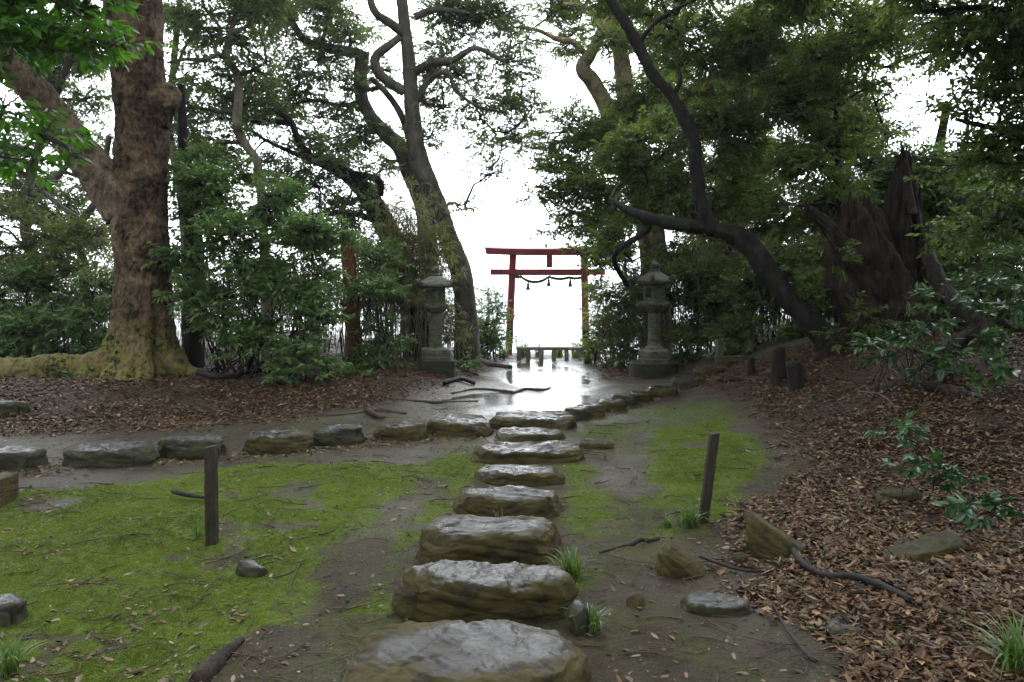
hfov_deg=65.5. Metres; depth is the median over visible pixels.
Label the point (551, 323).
sea
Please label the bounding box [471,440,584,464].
stepping stone
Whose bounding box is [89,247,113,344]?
bamboo clump
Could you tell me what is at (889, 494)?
rock
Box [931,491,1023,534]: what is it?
seedling
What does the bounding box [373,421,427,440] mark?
kerb stone
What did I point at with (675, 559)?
rock
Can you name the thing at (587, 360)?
grass tuft
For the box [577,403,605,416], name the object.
kerb stone
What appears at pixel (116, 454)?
kerb stone
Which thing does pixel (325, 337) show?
bamboo clump
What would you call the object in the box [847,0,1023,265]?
broadleaf tree
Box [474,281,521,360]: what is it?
shrub
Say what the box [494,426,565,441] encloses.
stepping stone
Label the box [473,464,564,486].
stepping stone
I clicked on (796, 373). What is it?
stump
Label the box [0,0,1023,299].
sky
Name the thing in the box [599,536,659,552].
driftwood piece
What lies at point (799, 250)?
bamboo clump
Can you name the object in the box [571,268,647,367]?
shrub
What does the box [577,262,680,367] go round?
bamboo clump
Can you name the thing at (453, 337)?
bamboo clump
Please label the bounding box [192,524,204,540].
grass tuft
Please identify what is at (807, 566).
fallen branch
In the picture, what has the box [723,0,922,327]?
broadleaf tree
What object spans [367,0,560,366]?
broadleaf tree
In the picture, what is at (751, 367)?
stump
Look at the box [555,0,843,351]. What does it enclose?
broadleaf tree
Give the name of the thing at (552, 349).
stone railing
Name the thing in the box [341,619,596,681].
stepping stone
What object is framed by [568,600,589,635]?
rock
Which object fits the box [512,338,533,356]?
grass tuft
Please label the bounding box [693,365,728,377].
kerb stone
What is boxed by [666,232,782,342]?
bamboo clump
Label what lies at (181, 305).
bamboo clump
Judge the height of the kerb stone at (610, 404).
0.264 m
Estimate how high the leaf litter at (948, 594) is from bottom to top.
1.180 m
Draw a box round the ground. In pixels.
[0,316,1023,681]
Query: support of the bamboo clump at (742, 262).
on the ground
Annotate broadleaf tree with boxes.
[0,0,175,191]
[0,0,201,380]
[0,3,114,342]
[0,135,113,345]
[163,0,314,357]
[163,1,228,248]
[167,84,276,367]
[192,64,428,356]
[242,0,436,321]
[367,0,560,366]
[506,0,695,357]
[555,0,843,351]
[631,0,905,311]
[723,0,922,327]
[813,28,1023,319]
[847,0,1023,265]
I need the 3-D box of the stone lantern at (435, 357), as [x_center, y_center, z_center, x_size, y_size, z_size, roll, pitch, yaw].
[-1.369,-0.342,14.304,0.723,2.005,0.720,-1,4,-10]
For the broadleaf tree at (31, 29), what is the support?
on the ground
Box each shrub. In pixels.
[0,251,113,357]
[141,153,366,378]
[259,323,352,386]
[319,233,418,369]
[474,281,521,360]
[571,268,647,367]
[612,248,758,364]
[698,233,833,360]
[788,218,1023,353]
[848,270,1023,398]
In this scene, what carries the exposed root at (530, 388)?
on the ground
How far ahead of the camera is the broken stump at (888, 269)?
11.32 m
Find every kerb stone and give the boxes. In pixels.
[0,444,47,470]
[62,441,159,467]
[157,435,226,459]
[242,429,314,454]
[312,424,366,445]
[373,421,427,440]
[425,414,493,437]
[564,406,589,419]
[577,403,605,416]
[598,398,627,411]
[611,393,637,405]
[629,391,653,402]
[645,385,677,397]
[669,376,705,389]
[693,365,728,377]
[715,354,747,366]
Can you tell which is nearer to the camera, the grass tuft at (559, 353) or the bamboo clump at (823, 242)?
the bamboo clump at (823, 242)
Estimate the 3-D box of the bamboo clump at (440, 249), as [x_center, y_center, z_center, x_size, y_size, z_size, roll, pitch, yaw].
[-1.820,-1.505,16.367,2.066,4.060,2.070,0,3,0]
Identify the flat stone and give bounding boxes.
[579,438,613,449]
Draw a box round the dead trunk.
[339,236,361,364]
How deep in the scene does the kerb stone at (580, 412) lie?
10.09 m
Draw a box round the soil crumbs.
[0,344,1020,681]
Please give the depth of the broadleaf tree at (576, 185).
16.51 m
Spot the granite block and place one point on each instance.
(9, 491)
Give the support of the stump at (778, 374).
on the ground
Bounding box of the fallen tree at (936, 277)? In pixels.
[922,253,1015,354]
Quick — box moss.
[0,398,925,681]
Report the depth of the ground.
5.91 m
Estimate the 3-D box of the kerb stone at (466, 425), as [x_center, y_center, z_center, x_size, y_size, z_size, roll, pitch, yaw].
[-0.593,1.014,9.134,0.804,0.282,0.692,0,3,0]
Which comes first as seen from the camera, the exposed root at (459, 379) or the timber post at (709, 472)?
the timber post at (709, 472)
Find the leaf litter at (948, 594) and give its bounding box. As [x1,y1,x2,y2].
[0,324,1023,681]
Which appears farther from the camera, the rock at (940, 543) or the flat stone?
the flat stone
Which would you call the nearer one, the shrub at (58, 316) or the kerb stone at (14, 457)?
the kerb stone at (14, 457)
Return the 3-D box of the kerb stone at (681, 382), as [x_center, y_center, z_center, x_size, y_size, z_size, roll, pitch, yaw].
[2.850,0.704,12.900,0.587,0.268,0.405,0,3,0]
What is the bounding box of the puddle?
[430,362,599,417]
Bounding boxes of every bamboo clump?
[0,255,108,352]
[0,260,38,327]
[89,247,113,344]
[172,254,286,355]
[172,258,220,343]
[238,248,321,348]
[274,245,377,352]
[326,222,419,358]
[355,185,450,361]
[378,171,468,356]
[424,295,483,365]
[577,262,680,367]
[620,239,741,360]
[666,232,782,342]
[717,221,817,335]
[754,225,833,333]
[786,206,925,314]
[923,187,990,272]
[930,210,1023,297]
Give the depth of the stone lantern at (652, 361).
14.95 m
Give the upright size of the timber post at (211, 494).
0.732 m
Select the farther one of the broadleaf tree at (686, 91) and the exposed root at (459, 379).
the broadleaf tree at (686, 91)
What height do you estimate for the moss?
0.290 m
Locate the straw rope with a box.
[511,274,582,289]
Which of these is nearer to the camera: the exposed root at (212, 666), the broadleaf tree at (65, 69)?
the exposed root at (212, 666)
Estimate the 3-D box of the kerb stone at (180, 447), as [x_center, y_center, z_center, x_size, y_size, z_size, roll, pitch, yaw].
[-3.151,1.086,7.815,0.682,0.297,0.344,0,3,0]
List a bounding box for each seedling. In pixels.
[853,410,935,472]
[881,447,990,516]
[910,327,1020,418]
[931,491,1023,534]
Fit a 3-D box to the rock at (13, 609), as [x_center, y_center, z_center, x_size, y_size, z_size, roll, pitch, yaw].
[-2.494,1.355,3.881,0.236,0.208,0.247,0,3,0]
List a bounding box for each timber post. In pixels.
[204,445,218,546]
[698,432,719,523]
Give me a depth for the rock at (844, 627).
3.75 m
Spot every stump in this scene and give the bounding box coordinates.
[747,357,754,375]
[769,346,786,386]
[786,360,806,391]
[803,141,932,363]
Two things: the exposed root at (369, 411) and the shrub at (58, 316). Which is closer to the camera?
the exposed root at (369, 411)
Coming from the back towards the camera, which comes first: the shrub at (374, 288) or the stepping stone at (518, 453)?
the shrub at (374, 288)
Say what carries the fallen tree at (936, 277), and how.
on the ground
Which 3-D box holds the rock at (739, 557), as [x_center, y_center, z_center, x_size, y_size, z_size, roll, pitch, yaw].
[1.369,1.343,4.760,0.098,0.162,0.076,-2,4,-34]
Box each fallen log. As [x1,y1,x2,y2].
[715,376,769,382]
[923,381,983,400]
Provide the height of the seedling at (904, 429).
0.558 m
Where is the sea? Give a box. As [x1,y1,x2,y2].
[20,300,831,352]
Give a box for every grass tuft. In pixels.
[0,631,52,676]
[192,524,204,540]
[496,344,509,357]
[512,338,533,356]
[533,342,546,356]
[537,542,599,578]
[554,600,611,632]
[556,343,564,356]
[569,341,583,357]
[580,352,596,363]
[649,513,680,527]
[667,498,714,527]
[954,606,1023,676]
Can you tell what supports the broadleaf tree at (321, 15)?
on the ground
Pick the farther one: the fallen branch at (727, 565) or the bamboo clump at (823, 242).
the bamboo clump at (823, 242)
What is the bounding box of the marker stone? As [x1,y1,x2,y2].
[715,339,723,360]
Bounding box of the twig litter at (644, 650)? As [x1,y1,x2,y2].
[0,348,1023,681]
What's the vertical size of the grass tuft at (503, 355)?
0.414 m
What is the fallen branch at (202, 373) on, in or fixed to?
on the ground
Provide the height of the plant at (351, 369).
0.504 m
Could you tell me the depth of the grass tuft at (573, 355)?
19.60 m
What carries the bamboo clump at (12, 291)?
on the ground
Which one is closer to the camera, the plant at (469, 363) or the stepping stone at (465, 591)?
the stepping stone at (465, 591)
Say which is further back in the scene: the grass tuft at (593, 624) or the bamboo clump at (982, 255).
the bamboo clump at (982, 255)
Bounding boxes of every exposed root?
[189,636,244,681]
[307,407,406,418]
[380,396,477,402]
[442,377,475,384]
[451,388,511,393]
[481,358,512,367]
[510,387,551,392]
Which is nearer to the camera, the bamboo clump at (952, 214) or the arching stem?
the arching stem
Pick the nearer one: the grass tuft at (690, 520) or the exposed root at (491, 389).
the grass tuft at (690, 520)
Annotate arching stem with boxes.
[858,391,898,429]
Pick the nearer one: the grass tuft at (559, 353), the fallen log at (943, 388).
the fallen log at (943, 388)
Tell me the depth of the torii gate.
20.06 m
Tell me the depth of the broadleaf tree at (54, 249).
15.21 m
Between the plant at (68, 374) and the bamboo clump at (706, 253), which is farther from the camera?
the bamboo clump at (706, 253)
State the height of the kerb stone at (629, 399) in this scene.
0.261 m
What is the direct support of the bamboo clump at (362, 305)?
on the ground
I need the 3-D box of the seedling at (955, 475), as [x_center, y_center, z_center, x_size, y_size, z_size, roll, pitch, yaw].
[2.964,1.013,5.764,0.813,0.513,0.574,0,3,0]
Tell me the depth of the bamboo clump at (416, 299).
15.54 m
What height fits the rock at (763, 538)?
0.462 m
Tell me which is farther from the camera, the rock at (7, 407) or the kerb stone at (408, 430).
the rock at (7, 407)
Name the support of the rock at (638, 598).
on the ground
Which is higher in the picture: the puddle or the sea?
the sea
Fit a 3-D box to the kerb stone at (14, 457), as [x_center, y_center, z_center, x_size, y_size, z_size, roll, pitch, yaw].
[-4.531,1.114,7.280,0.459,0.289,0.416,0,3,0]
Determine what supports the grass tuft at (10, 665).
on the ground
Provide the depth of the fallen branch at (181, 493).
6.06 m
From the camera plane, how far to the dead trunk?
14.18 m
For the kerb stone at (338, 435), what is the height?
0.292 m
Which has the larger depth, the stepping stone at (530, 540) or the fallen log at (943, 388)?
the fallen log at (943, 388)
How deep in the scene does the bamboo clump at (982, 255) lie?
13.63 m
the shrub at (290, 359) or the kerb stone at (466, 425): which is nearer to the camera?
the kerb stone at (466, 425)
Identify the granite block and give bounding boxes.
[0,473,18,507]
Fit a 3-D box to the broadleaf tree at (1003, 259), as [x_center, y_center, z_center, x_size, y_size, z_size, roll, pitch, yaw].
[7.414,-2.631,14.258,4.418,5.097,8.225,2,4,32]
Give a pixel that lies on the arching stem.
(886, 398)
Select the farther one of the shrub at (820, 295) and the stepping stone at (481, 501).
the shrub at (820, 295)
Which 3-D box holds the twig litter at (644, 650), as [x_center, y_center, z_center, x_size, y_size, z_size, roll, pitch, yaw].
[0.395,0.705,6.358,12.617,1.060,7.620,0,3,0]
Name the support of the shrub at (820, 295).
on the ground
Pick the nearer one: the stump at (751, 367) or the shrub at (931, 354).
the shrub at (931, 354)
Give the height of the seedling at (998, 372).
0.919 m
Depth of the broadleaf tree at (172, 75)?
15.65 m
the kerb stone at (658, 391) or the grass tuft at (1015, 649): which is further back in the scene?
the kerb stone at (658, 391)
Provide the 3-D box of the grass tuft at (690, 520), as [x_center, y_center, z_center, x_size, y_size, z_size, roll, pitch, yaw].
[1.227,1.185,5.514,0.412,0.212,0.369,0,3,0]
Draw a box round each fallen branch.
[171,488,204,498]
[195,369,252,378]
[699,555,763,572]
[771,601,816,662]
[790,547,914,602]
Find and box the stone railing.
[516,347,584,360]
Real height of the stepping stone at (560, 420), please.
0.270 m
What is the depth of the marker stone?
13.99 m
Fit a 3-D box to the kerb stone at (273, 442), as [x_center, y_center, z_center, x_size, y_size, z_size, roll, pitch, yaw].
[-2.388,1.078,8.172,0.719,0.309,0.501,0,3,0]
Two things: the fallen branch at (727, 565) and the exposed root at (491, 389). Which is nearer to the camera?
the fallen branch at (727, 565)
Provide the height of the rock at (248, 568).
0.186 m
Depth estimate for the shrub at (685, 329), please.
16.11 m
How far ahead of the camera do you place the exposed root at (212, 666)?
3.41 m
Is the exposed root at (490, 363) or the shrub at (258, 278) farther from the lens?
the exposed root at (490, 363)
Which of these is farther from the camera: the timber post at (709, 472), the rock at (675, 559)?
the timber post at (709, 472)
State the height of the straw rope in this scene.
0.404 m
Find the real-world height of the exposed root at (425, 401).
0.161 m
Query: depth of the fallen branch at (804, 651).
3.61 m
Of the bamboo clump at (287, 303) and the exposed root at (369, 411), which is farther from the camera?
the bamboo clump at (287, 303)
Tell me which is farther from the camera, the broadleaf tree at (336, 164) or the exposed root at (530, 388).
the broadleaf tree at (336, 164)
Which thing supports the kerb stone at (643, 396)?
on the ground
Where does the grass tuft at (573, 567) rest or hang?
on the ground
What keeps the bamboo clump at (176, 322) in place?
on the ground
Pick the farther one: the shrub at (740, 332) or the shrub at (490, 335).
the shrub at (490, 335)
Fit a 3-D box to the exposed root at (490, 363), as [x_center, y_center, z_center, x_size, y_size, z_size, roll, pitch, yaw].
[-0.663,0.422,17.757,0.416,0.310,1.853,-2,4,-35]
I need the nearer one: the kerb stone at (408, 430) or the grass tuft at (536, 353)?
the kerb stone at (408, 430)
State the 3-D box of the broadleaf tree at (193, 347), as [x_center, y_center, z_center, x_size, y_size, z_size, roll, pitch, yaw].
[-5.126,-1.836,13.429,2.309,4.956,1.595,0,3,0]
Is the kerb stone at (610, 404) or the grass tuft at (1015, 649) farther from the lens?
the kerb stone at (610, 404)
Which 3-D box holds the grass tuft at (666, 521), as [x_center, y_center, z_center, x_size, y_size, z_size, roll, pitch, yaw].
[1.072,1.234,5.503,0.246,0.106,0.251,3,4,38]
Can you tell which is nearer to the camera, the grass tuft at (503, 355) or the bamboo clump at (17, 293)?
the bamboo clump at (17, 293)
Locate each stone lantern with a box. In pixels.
[415,266,456,376]
[629,261,678,378]
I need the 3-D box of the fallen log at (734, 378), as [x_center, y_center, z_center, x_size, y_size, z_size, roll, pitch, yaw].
[3.455,0.580,11.791,0.169,0.239,1.340,-1,4,-20]
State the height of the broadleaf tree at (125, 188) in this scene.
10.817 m
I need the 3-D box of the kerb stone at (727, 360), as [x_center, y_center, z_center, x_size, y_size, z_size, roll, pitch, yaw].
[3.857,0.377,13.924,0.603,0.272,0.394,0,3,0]
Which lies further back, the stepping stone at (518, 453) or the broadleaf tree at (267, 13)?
the broadleaf tree at (267, 13)
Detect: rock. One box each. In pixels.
[0,400,30,415]
[0,593,28,626]
[235,559,267,577]
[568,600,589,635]
[626,592,645,607]
[655,537,705,578]
[680,591,752,616]
[733,552,747,563]
[744,511,804,558]
[824,617,878,636]
[875,487,922,503]
[886,530,967,562]
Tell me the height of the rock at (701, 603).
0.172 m
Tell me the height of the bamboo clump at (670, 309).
2.753 m
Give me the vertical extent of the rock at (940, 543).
0.267 m
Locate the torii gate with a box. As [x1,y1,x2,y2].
[485,246,607,354]
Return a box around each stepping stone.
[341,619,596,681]
[392,559,579,622]
[415,513,562,565]
[453,485,565,517]
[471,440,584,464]
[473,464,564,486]
[488,410,576,429]
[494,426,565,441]
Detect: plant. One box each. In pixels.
[46,368,77,376]
[316,360,376,375]
[455,351,483,374]

